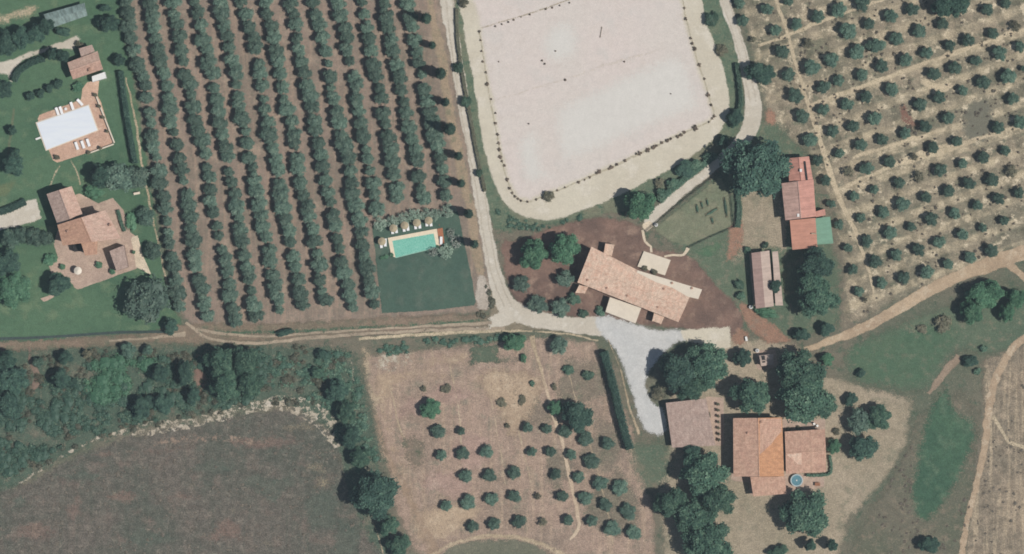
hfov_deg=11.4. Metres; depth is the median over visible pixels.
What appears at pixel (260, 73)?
olive tree
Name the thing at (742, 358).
tree
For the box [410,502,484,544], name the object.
bare ground
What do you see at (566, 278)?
garden tree
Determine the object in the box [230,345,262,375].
oak tree
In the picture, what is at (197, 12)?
olive tree
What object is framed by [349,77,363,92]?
olive tree
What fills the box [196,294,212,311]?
olive tree
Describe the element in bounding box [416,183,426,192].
olive tree
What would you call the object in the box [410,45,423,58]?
olive tree
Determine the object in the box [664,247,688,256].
path
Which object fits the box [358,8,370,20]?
olive tree
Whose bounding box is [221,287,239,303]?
olive tree
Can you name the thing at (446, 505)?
young olive tree
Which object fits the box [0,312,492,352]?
track verge
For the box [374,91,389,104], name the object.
olive tree
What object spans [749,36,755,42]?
orchard tree
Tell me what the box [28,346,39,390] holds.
bare ground
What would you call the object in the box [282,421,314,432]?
bare ground
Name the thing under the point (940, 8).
oak tree
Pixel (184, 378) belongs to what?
tree
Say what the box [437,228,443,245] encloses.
wooden deck
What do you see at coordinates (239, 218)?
olive tree
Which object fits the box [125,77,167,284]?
path
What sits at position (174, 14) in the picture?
olive tree
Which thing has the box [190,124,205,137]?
olive tree
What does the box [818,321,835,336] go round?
tree
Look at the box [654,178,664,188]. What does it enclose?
shrub
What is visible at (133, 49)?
olive tree
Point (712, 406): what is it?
terrace
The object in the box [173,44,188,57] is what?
olive tree
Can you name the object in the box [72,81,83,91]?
bush
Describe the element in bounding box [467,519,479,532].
young olive tree
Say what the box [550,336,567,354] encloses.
tree
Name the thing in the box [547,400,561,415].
tree
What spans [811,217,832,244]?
green roofed shed
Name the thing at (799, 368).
oak tree
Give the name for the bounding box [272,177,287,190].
olive tree
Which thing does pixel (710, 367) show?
oak tree
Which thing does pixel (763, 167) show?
oak tree
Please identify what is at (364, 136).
olive tree
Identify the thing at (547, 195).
bush
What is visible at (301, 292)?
olive tree
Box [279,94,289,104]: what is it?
olive tree
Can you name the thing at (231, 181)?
olive tree
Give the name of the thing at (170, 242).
olive tree
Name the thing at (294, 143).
olive tree
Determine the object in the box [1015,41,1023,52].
orchard tree
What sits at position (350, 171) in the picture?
olive tree
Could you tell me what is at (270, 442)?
bare ground
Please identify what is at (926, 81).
path
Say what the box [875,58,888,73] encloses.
orchard tree
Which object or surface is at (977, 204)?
orchard tree
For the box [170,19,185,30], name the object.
olive tree
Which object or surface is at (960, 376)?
ground
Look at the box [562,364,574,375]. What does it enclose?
bush
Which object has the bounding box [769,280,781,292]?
tree
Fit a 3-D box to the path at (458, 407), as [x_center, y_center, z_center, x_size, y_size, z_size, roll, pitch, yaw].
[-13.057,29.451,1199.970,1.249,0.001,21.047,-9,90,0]
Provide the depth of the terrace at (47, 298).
1199.99 m
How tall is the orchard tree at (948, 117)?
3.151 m
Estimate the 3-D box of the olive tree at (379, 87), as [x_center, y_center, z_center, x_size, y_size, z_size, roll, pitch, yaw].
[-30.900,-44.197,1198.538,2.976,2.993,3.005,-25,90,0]
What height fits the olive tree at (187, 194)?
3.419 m
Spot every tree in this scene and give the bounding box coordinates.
[0,27,16,56]
[0,79,12,97]
[0,248,20,275]
[0,271,30,309]
[0,350,16,365]
[0,364,29,394]
[0,390,23,420]
[1,154,23,176]
[1,229,19,250]
[7,125,16,135]
[9,26,30,50]
[10,148,19,156]
[12,227,26,244]
[25,228,43,246]
[27,22,44,43]
[32,357,43,368]
[37,18,54,35]
[37,230,54,245]
[46,47,56,60]
[47,271,71,296]
[50,367,70,389]
[56,49,69,61]
[58,350,73,364]
[68,378,78,388]
[82,349,92,358]
[89,163,109,188]
[96,15,120,32]
[104,161,137,192]
[113,54,125,66]
[119,6,135,21]
[119,18,137,32]
[120,0,132,6]
[120,341,136,359]
[123,273,171,324]
[124,31,139,44]
[126,43,141,57]
[127,166,149,188]
[129,56,145,74]
[131,395,153,418]
[136,206,155,225]
[137,69,149,81]
[138,91,153,104]
[139,79,152,91]
[142,0,158,12]
[142,344,152,354]
[143,106,155,118]
[143,241,161,260]
[144,128,159,143]
[145,8,160,23]
[145,116,157,128]
[145,139,160,154]
[147,19,161,33]
[149,31,161,43]
[150,162,168,178]
[150,175,168,191]
[150,364,169,383]
[151,41,165,57]
[151,53,169,68]
[152,152,161,161]
[152,394,173,414]
[156,65,170,80]
[156,189,171,201]
[157,200,173,215]
[161,80,175,91]
[161,100,179,115]
[162,91,176,103]
[162,216,171,226]
[163,0,182,9]
[163,113,178,128]
[163,227,173,237]
[163,236,175,249]
[163,317,178,335]
[164,251,178,262]
[166,259,182,273]
[168,9,180,22]
[168,284,186,302]
[169,128,178,135]
[169,137,184,152]
[169,272,183,287]
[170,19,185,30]
[172,28,187,44]
[172,152,186,163]
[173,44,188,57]
[173,160,190,176]
[173,300,185,312]
[176,68,191,82]
[177,359,191,387]
[178,56,189,66]
[179,175,188,184]
[180,188,195,201]
[180,200,197,212]
[181,211,199,223]
[182,76,199,91]
[184,98,201,114]
[184,222,197,233]
[184,247,202,262]
[185,232,202,248]
[185,386,200,405]
[186,90,195,99]
[186,113,203,125]
[187,260,201,272]
[190,0,199,6]
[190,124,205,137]
[191,3,205,19]
[192,273,206,285]
[193,131,211,149]
[194,18,208,33]
[194,32,212,47]
[194,281,211,295]
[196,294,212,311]
[198,147,213,160]
[200,43,214,53]
[200,51,217,69]
[200,306,214,321]
[201,346,235,375]
[202,162,212,170]
[202,195,216,208]
[203,170,216,183]
[203,183,217,195]
[204,65,221,80]
[206,82,219,92]
[206,205,219,218]
[209,92,224,103]
[209,370,240,401]
[210,101,226,116]
[211,220,223,230]
[212,5,230,19]
[212,116,229,129]
[213,0,228,7]
[214,230,223,241]
[215,127,229,140]
[217,18,230,33]
[217,243,227,254]
[218,138,234,152]
[218,252,232,268]
[220,150,235,163]
[220,265,234,278]
[221,30,235,41]
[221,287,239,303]
[223,42,235,52]
[223,53,239,68]
[223,277,236,289]
[224,166,234,175]
[225,175,237,187]
[226,301,240,314]
[228,64,244,80]
[228,187,241,199]
[228,198,244,215]
[228,312,242,327]
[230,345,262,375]
[231,80,241,88]
[232,90,244,100]
[232,99,245,112]
[232,111,251,126]
[232,221,248,236]
[233,233,250,248]
[234,0,247,8]
[234,213,244,222]
[234,370,264,399]
[237,248,252,261]
[238,7,254,20]
[240,125,250,135]
[240,136,254,149]
[240,260,255,273]
[241,151,256,164]
[242,269,257,284]
[243,19,255,33]
[245,295,263,312]
[246,31,261,43]
[247,40,263,55]
[247,171,261,186]
[247,183,266,197]
[247,285,256,294]
[248,161,258,172]
[248,310,264,322]
[251,194,267,212]
[252,65,268,79]
[254,58,265,66]
[254,209,268,221]
[254,219,270,233]
[255,78,269,92]
[258,103,271,116]
[259,0,273,7]
[259,95,268,102]
[259,125,278,143]
[259,230,272,242]
[260,7,273,19]
[261,115,276,128]
[261,243,277,257]
[262,254,278,269]
[264,18,279,30]
[265,142,278,152]
[265,268,280,281]
[266,29,281,44]
[267,275,283,293]
[268,43,284,57]
[268,150,282,167]
[270,53,285,68]
[270,290,284,305]
[271,162,286,177]
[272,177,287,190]
[272,186,289,202]
[273,67,287,81]
[274,198,292,215]
[275,305,284,314]
[276,79,289,94]
[277,213,293,225]
[278,102,296,117]
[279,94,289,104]
[281,222,296,237]
[282,0,298,12]
[283,236,296,247]
[285,114,298,130]
[286,248,300,261]
[287,16,303,32]
[287,127,302,142]
[288,8,300,18]
[288,138,300,150]
[288,261,301,272]
[289,151,305,165]
[289,162,305,176]
[291,32,302,44]
[291,43,305,56]
[291,272,306,286]
[292,176,307,190]
[292,285,310,300]
[295,55,309,67]
[295,297,310,310]
[297,189,309,201]
[298,65,311,78]
[298,77,315,93]
[300,198,315,213]
[301,90,320,103]
[301,209,317,222]
[304,100,320,113]
[306,0,321,8]
[306,221,320,234]
[306,234,323,249]
[307,113,321,127]
[307,125,323,136]
[308,8,323,20]
[310,256,329,272]
[310,367,327,378]
[311,136,325,149]
[311,248,322,257]
[312,17,328,32]
[313,148,328,161]
[313,273,326,285]
[314,159,330,174]
[315,31,330,44]
[316,349,331,359]
[317,286,326,295]
[317,293,334,306]
[318,44,332,57]
[318,174,332,187]
[320,186,335,198]
[322,68,337,83]
[324,196,336,207]
[325,59,332,67]
[325,379,349,401]
[326,83,335,91]
[326,208,339,223]
[327,91,341,104]
[327,217,343,232]
[329,105,344,118]
[330,0,346,10]
[330,117,347,130]
[330,233,343,244]
[332,8,348,23]
[333,255,348,267]
[334,136,353,153]
[334,243,345,253]
[335,129,348,140]
[335,264,353,280]
[335,399,355,423]
[338,21,352,31]
[339,30,354,44]
[339,43,352,56]
[339,424,361,449]
[340,150,357,165]
[340,277,355,290]
[341,289,357,303]
[344,164,358,178]
[344,176,360,188]
[344,186,361,201]
[345,56,354,66]
[346,197,365,212]
[347,69,360,81]
[347,300,358,312]
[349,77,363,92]
[349,91,364,107]
[349,446,370,467]
[350,469,400,520]
[351,210,368,228]
[352,105,366,118]
[353,115,368,128]
[354,226,369,239]
[354,237,370,253]
[355,129,371,144]
[356,0,367,7]
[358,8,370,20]
[359,251,371,261]
[359,258,375,276]
[360,20,374,33]
[361,145,371,154]
[361,153,373,164]
[362,31,376,45]
[363,275,375,285]
[363,283,380,299]
[364,43,378,57]
[365,57,381,72]
[365,165,375,175]
[365,175,382,191]
[368,67,384,82]
[368,188,380,201]
[368,200,385,217]
[369,300,379,309]
[374,82,385,93]
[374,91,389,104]
[374,217,386,231]
[375,105,390,121]
[378,6,393,23]
[379,0,391,8]
[379,515,400,536]
[380,119,391,129]
[380,129,397,146]
[381,19,395,33]
[382,140,400,155]
[383,32,398,47]
[384,153,400,169]
[385,44,400,58]
[385,534,411,553]
[386,167,401,182]
[387,215,398,226]
[388,180,404,195]
[389,57,404,71]
[389,193,404,204]
[393,68,408,84]
[394,83,408,96]
[397,211,411,223]
[398,96,409,106]
[398,105,414,120]
[399,0,416,10]
[400,119,417,134]
[402,8,418,23]
[405,20,419,32]
[405,133,419,145]
[406,32,422,47]
[408,142,422,156]
[408,208,420,221]
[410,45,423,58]
[410,152,424,167]
[410,169,427,183]
[411,56,425,69]
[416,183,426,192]
[416,189,431,206]
[417,69,426,79]
[417,81,431,95]
[420,12,431,23]
[420,93,435,108]
[420,207,432,221]
[420,397,440,418]
[421,103,437,117]
[423,113,441,131]
[425,127,444,142]
[429,41,435,48]
[430,137,446,154]
[430,424,446,438]
[431,209,441,221]
[433,152,447,164]
[435,67,446,79]
[436,163,448,174]
[436,174,451,188]
[436,449,446,461]
[440,188,452,201]
[440,500,451,511]
[441,97,449,106]
[441,203,456,217]
[444,122,455,134]
[454,151,462,160]
[456,179,465,187]
[456,446,469,459]
[457,426,464,435]
[458,469,471,482]
[460,493,475,510]
[464,208,472,217]
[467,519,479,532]
[470,240,478,248]
[479,444,492,458]
[482,468,497,481]
[485,492,498,505]
[488,517,500,529]
[502,333,526,351]
[507,465,520,479]
[507,490,521,502]
[511,275,529,292]
[512,515,526,528]
[519,238,549,270]
[522,421,532,431]
[526,294,548,313]
[527,446,536,455]
[534,493,541,499]
[539,518,547,525]
[542,424,551,433]
[545,447,556,456]
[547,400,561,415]
[548,233,580,265]
[550,297,569,317]
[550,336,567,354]
[551,468,560,479]
[555,270,574,287]
[556,491,568,501]
[558,425,572,438]
[561,401,593,432]
[563,514,573,525]
[565,449,576,460]
[566,291,580,305]
[572,471,584,483]
[578,430,593,447]
[578,491,592,505]
[583,453,600,468]
[586,515,597,526]
[592,475,608,491]
[599,497,612,511]
[602,436,615,450]
[604,519,620,535]
[612,479,627,496]
[619,502,635,520]
[623,190,655,221]
[626,524,641,539]
[653,486,687,517]
[659,351,695,392]
[672,495,715,532]
[673,377,707,400]
[678,451,730,496]
[680,519,733,553]
[683,445,702,458]
[684,340,729,388]
[699,483,737,517]
[718,138,793,198]
[727,378,770,415]
[732,347,751,366]
[734,0,745,9]
[737,15,749,26]
[742,62,776,84]
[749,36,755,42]
[760,3,773,14]
[769,24,782,35]
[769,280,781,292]
[774,45,789,59]
[774,378,834,424]
[776,348,827,388]
[777,489,829,537]
[781,67,795,81]
[783,0,793,5]
[788,87,803,103]
[791,17,801,30]
[792,328,810,340]
[795,108,809,123]
[795,245,834,276]
[796,272,827,297]
[797,278,840,318]
[802,38,813,48]
[802,132,817,146]
[804,58,821,76]
[811,10,824,23]
[812,155,823,166]
[814,388,837,419]
[816,81,831,93]
[816,104,829,115]
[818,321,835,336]
[819,353,833,365]
[820,175,830,185]
[824,52,839,68]
[825,200,835,207]
[826,439,841,454]
[827,125,839,137]
[831,1,846,17]
[833,73,844,85]
[834,148,844,157]
[834,219,843,229]
[838,22,856,39]
[840,97,853,109]
[843,166,854,176]
[843,243,852,251]
[845,392,858,406]
[845,407,869,435]
[846,120,859,131]
[847,264,857,274]
[849,43,864,59]
[849,190,859,201]
[849,435,879,461]
[854,287,864,296]
[855,0,870,12]
[855,138,868,150]
[855,213,865,222]
[856,68,867,81]
[856,368,865,377]
[859,161,874,174]
[860,91,872,102]
[861,234,872,248]
[863,17,874,29]
[865,40,873,50]
[866,404,891,430]
[867,112,882,125]
[868,38,885,52]
[868,254,883,268]
[870,185,878,194]
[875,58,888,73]
[877,133,888,144]
[877,206,888,218]
[877,276,887,289]
[883,225,897,239]
[884,8,898,22]
[884,155,895,168]
[885,82,898,96]
[889,32,903,45]
[890,248,901,260]
[893,177,905,188]
[895,196,911,211]
[897,272,909,284]
[899,126,910,138]
[900,52,912,66]
[905,2,920,15]
[907,222,916,230]
[910,153,918,159]
[912,23,925,37]
[912,243,924,256]
[913,98,927,111]
[914,170,923,182]
[917,537,940,553]
[919,47,933,59]
[920,120,931,132]
[920,265,934,279]
[921,191,931,203]
[924,212,938,226]
[927,68,941,80]
[927,141,938,153]
[930,0,952,17]
[932,89,945,103]
[932,237,945,248]
[934,164,946,176]
[936,17,948,29]
[942,111,955,124]
[942,259,953,269]
[943,184,954,196]
[944,40,955,51]
[947,60,961,73]
[949,0,969,17]
[949,207,960,219]
[950,136,962,145]
[957,85,967,95]
[957,228,968,239]
[958,158,967,168]
[959,299,983,324]
[962,33,974,46]
[963,177,976,188]
[964,281,996,308]
[965,252,976,263]
[970,56,981,65]
[972,199,982,209]
[976,74,991,88]
[977,150,989,163]
[978,223,986,232]
[981,4,993,15]
[985,172,998,186]
[985,244,998,256]
[985,279,1004,300]
[988,28,998,38]
[992,45,1007,61]
[992,121,1004,133]
[992,193,1004,205]
[998,302,1014,323]
[999,216,1009,224]
[1000,0,1010,8]
[1000,68,1016,83]
[1000,145,1010,156]
[1005,165,1018,178]
[1005,288,1023,309]
[1006,92,1019,104]
[1009,20,1021,31]
[1014,115,1023,128]
[1014,186,1023,197]
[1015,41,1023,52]
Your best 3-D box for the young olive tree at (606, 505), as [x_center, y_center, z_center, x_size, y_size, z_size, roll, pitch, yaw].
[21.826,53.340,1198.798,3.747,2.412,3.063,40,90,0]
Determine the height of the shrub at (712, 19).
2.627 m
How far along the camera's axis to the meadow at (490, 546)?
1199.94 m
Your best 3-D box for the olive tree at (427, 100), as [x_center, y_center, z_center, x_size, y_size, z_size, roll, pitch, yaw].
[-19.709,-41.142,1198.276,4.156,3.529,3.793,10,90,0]
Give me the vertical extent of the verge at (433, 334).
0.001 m
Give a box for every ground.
[0,0,1023,553]
[0,4,38,23]
[10,494,32,512]
[14,520,57,542]
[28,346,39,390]
[48,466,102,481]
[64,496,82,523]
[92,450,120,457]
[102,489,138,504]
[125,526,178,548]
[127,445,188,455]
[168,491,201,500]
[186,457,236,478]
[193,354,206,394]
[200,515,241,543]
[228,436,301,451]
[241,470,296,502]
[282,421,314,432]
[302,485,342,534]
[305,462,326,472]
[312,477,333,488]
[328,516,364,553]
[359,345,382,409]
[374,369,445,489]
[375,352,412,372]
[390,393,427,425]
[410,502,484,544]
[416,350,468,366]
[419,466,472,500]
[421,380,477,406]
[423,352,454,362]
[447,429,493,474]
[473,366,547,437]
[487,354,521,367]
[499,217,743,336]
[503,390,550,426]
[542,452,579,493]
[553,352,623,406]
[581,466,644,539]
[582,414,623,474]
[726,220,745,261]
[731,189,789,262]
[731,328,749,345]
[739,301,789,344]
[756,349,777,369]
[765,108,775,125]
[804,35,826,52]
[899,103,919,129]
[927,354,961,393]
[960,95,997,145]
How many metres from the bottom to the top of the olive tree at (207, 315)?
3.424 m
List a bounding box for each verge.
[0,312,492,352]
[0,330,164,339]
[220,319,487,334]
[359,329,598,341]
[417,335,518,362]
[426,0,484,276]
[443,1,560,332]
[454,0,743,233]
[608,339,639,433]
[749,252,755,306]
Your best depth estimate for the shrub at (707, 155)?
1198.63 m
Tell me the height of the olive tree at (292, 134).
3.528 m
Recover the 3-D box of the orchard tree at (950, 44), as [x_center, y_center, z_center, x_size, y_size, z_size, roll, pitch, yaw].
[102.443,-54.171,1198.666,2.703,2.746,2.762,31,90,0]
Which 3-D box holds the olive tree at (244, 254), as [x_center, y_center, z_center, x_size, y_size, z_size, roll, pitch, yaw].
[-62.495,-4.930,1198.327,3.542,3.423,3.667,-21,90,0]
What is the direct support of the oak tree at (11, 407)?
on the scrubland
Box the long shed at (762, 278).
[751,251,782,308]
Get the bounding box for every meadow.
[400,435,426,470]
[441,538,551,553]
[467,343,501,366]
[622,436,677,495]
[842,284,1023,395]
[843,321,962,390]
[909,385,976,521]
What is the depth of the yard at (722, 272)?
1199.97 m
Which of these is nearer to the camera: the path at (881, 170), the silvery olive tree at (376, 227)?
the silvery olive tree at (376, 227)
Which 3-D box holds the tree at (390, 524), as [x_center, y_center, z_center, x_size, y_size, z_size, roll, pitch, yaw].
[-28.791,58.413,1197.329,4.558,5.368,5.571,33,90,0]
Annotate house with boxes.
[733,417,825,496]
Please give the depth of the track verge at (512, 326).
1199.94 m
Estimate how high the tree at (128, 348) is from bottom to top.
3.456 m
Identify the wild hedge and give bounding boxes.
[0,198,26,214]
[10,55,44,81]
[454,8,486,191]
[657,152,717,202]
[729,63,742,127]
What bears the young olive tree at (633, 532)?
on the bare ground at (602, 516)
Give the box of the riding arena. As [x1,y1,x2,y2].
[473,0,711,200]
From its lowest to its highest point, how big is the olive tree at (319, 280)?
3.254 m
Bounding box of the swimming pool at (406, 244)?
[388,229,439,257]
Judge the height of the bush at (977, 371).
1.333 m
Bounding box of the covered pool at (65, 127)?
[36,104,97,150]
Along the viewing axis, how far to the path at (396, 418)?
1199.96 m
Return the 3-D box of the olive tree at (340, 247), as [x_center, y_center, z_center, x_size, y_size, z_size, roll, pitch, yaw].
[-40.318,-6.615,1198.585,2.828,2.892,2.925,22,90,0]
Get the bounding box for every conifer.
[804,538,815,550]
[826,538,837,550]
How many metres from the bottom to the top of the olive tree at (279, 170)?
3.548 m
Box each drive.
[0,36,79,81]
[0,199,41,230]
[594,315,688,435]
[681,326,731,348]
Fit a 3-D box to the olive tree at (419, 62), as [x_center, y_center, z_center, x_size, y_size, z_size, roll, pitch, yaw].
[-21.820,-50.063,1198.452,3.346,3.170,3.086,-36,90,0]
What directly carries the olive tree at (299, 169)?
on the field at (338, 310)
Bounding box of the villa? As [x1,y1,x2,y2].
[47,186,128,270]
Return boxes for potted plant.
[95,261,102,268]
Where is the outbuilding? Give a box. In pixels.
[67,45,106,81]
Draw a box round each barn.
[781,156,825,219]
[790,218,816,249]
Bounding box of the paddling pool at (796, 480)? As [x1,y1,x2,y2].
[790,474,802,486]
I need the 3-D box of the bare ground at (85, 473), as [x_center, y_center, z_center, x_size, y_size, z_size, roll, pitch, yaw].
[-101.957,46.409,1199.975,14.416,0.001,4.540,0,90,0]
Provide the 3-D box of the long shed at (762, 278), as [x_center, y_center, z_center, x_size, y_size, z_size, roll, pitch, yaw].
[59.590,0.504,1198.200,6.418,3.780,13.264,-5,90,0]
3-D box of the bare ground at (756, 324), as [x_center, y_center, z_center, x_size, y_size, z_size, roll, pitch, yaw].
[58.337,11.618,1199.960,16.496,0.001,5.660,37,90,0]
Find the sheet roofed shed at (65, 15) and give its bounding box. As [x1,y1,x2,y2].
[44,3,87,26]
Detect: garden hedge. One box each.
[115,209,125,231]
[734,192,742,227]
[806,455,832,476]
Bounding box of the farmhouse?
[575,243,701,323]
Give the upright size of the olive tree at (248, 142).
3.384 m
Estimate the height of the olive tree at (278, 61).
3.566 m
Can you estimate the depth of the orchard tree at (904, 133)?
1197.79 m
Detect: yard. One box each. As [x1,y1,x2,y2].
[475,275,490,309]
[651,118,843,340]
[657,337,914,553]
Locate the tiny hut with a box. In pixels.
[759,354,773,365]
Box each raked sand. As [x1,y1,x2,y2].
[479,2,714,201]
[482,0,568,27]
[499,48,664,98]
[511,124,561,187]
[538,19,582,65]
[549,51,702,164]
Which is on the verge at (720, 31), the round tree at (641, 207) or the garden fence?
the round tree at (641, 207)
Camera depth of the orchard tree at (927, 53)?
1197.65 m
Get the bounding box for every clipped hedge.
[117,71,138,163]
[599,350,634,449]
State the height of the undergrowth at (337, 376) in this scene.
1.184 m
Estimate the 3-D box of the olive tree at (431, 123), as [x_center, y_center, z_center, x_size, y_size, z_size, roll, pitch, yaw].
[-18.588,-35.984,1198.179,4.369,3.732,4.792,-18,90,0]
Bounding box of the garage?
[666,398,715,447]
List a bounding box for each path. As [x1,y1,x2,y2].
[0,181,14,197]
[7,108,14,154]
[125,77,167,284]
[131,236,150,273]
[390,388,415,465]
[449,363,461,446]
[489,389,505,484]
[506,386,533,495]
[530,335,543,382]
[540,367,580,539]
[568,376,613,543]
[641,230,652,251]
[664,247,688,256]
[758,0,883,47]
[775,0,874,299]
[807,28,1023,106]
[845,126,1019,187]
[851,128,945,158]
[896,142,959,164]
[921,78,953,92]
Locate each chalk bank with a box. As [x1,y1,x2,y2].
[19,395,340,482]
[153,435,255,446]
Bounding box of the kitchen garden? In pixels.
[652,178,732,244]
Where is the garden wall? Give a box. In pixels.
[91,97,114,152]
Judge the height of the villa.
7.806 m
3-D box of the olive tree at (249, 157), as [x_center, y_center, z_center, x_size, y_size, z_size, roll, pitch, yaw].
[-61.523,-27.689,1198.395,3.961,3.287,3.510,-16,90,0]
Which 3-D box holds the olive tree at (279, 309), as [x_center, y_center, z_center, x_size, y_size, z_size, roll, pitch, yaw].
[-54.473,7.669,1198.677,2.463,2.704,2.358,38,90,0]
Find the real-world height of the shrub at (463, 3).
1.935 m
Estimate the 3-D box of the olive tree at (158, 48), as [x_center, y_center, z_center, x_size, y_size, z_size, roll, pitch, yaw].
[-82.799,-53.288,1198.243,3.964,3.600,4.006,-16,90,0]
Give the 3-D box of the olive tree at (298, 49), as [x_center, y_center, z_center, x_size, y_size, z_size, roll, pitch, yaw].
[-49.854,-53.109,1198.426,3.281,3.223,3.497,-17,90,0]
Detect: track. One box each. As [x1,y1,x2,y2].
[109,332,185,341]
[185,322,504,344]
[196,321,491,337]
[371,410,441,553]
[432,533,564,553]
[439,0,601,336]
[446,2,504,306]
[452,0,511,306]
[457,0,729,220]
[476,307,513,328]
[644,0,761,223]
[722,0,750,101]
[728,0,756,101]
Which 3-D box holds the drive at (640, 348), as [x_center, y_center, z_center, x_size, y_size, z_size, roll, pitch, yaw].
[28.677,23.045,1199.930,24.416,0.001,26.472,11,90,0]
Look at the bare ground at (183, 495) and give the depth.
1199.97 m
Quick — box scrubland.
[0,335,392,553]
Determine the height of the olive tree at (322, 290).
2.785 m
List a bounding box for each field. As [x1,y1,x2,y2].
[0,409,385,553]
[130,0,490,326]
[362,334,657,553]
[742,0,1023,327]
[847,390,983,553]
[965,344,1023,553]
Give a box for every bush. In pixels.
[25,91,34,100]
[35,89,44,98]
[42,253,56,265]
[44,84,53,93]
[52,79,62,88]
[55,27,70,36]
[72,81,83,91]
[74,40,84,48]
[83,184,105,199]
[99,5,111,11]
[125,210,138,230]
[276,328,294,336]
[440,383,452,392]
[496,397,506,407]
[518,394,525,406]
[520,354,526,362]
[543,191,554,202]
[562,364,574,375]
[581,370,593,380]
[651,385,666,399]
[734,279,743,289]
[736,291,745,300]
[743,246,750,254]
[753,307,779,319]
[762,241,768,248]
[767,544,788,553]
[832,428,839,435]
[916,325,926,333]
[933,313,951,333]
[963,355,978,366]
[973,368,980,374]
[980,345,987,352]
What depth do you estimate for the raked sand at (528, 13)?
1199.94 m
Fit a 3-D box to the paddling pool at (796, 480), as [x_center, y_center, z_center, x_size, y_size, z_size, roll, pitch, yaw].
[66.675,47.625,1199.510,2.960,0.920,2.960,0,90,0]
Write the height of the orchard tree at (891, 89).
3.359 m
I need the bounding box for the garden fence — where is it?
[648,172,734,246]
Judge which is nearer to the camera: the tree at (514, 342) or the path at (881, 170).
the tree at (514, 342)
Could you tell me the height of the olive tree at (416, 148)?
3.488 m
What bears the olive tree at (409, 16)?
on the field at (338, 310)
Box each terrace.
[38,81,112,162]
[41,295,53,300]
[49,194,136,288]
[642,221,653,231]
[706,397,723,445]
[731,473,823,495]
[782,419,825,433]
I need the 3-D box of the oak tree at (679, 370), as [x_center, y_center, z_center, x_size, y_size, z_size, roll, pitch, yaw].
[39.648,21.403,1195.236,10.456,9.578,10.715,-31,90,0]
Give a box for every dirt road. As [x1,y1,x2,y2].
[804,245,1023,350]
[959,334,1023,553]
[992,416,1023,448]
[1000,258,1023,281]
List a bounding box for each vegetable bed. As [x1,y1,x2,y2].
[705,208,717,216]
[723,197,728,217]
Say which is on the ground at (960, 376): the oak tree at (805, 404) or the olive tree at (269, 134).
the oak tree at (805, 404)
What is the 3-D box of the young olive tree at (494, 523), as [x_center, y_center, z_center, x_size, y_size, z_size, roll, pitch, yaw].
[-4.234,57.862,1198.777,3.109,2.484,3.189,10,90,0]
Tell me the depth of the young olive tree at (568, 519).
1198.04 m
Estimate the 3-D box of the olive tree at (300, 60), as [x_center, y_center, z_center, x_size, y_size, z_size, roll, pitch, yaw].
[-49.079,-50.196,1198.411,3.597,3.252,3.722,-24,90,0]
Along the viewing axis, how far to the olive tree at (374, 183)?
1197.33 m
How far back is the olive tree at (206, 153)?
1197.62 m
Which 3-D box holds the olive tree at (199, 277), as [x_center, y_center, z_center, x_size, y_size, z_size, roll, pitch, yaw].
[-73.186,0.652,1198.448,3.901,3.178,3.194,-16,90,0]
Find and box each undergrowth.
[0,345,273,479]
[0,421,375,553]
[83,351,156,407]
[268,349,381,473]
[376,333,508,356]
[476,284,495,318]
[495,209,582,231]
[767,0,1023,312]
[872,446,969,553]
[975,384,1023,553]
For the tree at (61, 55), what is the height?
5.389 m
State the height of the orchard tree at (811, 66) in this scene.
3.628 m
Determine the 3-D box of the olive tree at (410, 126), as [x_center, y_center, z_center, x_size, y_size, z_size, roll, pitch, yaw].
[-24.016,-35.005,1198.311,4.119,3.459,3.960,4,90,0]
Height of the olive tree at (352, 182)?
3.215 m
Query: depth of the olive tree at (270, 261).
1197.36 m
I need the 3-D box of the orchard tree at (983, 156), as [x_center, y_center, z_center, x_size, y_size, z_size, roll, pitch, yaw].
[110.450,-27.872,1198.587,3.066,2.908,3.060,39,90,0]
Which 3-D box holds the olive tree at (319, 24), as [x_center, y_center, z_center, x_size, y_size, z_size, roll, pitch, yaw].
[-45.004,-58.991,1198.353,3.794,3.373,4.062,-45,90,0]
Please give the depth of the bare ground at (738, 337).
1199.95 m
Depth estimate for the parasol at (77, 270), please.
1197.86 m
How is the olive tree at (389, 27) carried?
on the field at (338, 310)
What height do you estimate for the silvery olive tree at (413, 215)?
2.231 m
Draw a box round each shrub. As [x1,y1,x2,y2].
[429,247,436,256]
[436,243,453,259]
[450,235,460,248]
[453,62,463,73]
[458,0,468,8]
[460,96,471,107]
[476,169,482,176]
[578,309,588,317]
[595,305,604,315]
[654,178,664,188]
[656,188,666,198]
[666,178,677,188]
[674,159,692,177]
[689,159,702,171]
[701,152,718,159]
[704,11,718,26]
[715,44,728,56]
[717,135,729,147]
[726,109,743,126]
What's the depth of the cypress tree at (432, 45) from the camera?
1194.89 m
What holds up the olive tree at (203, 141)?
on the field at (338, 310)
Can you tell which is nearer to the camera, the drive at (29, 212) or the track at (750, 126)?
the track at (750, 126)
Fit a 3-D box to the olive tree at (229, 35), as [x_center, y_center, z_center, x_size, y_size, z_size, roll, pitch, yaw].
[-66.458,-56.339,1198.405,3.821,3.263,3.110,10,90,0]
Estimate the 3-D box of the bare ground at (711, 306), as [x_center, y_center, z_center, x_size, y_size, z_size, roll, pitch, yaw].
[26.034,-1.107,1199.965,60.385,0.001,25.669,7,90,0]
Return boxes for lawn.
[0,0,181,342]
[372,211,475,312]
[696,241,724,259]
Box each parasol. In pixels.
[74,267,81,274]
[378,237,385,244]
[389,224,396,231]
[401,221,408,228]
[413,219,420,226]
[425,217,432,224]
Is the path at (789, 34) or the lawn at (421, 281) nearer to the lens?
the lawn at (421, 281)

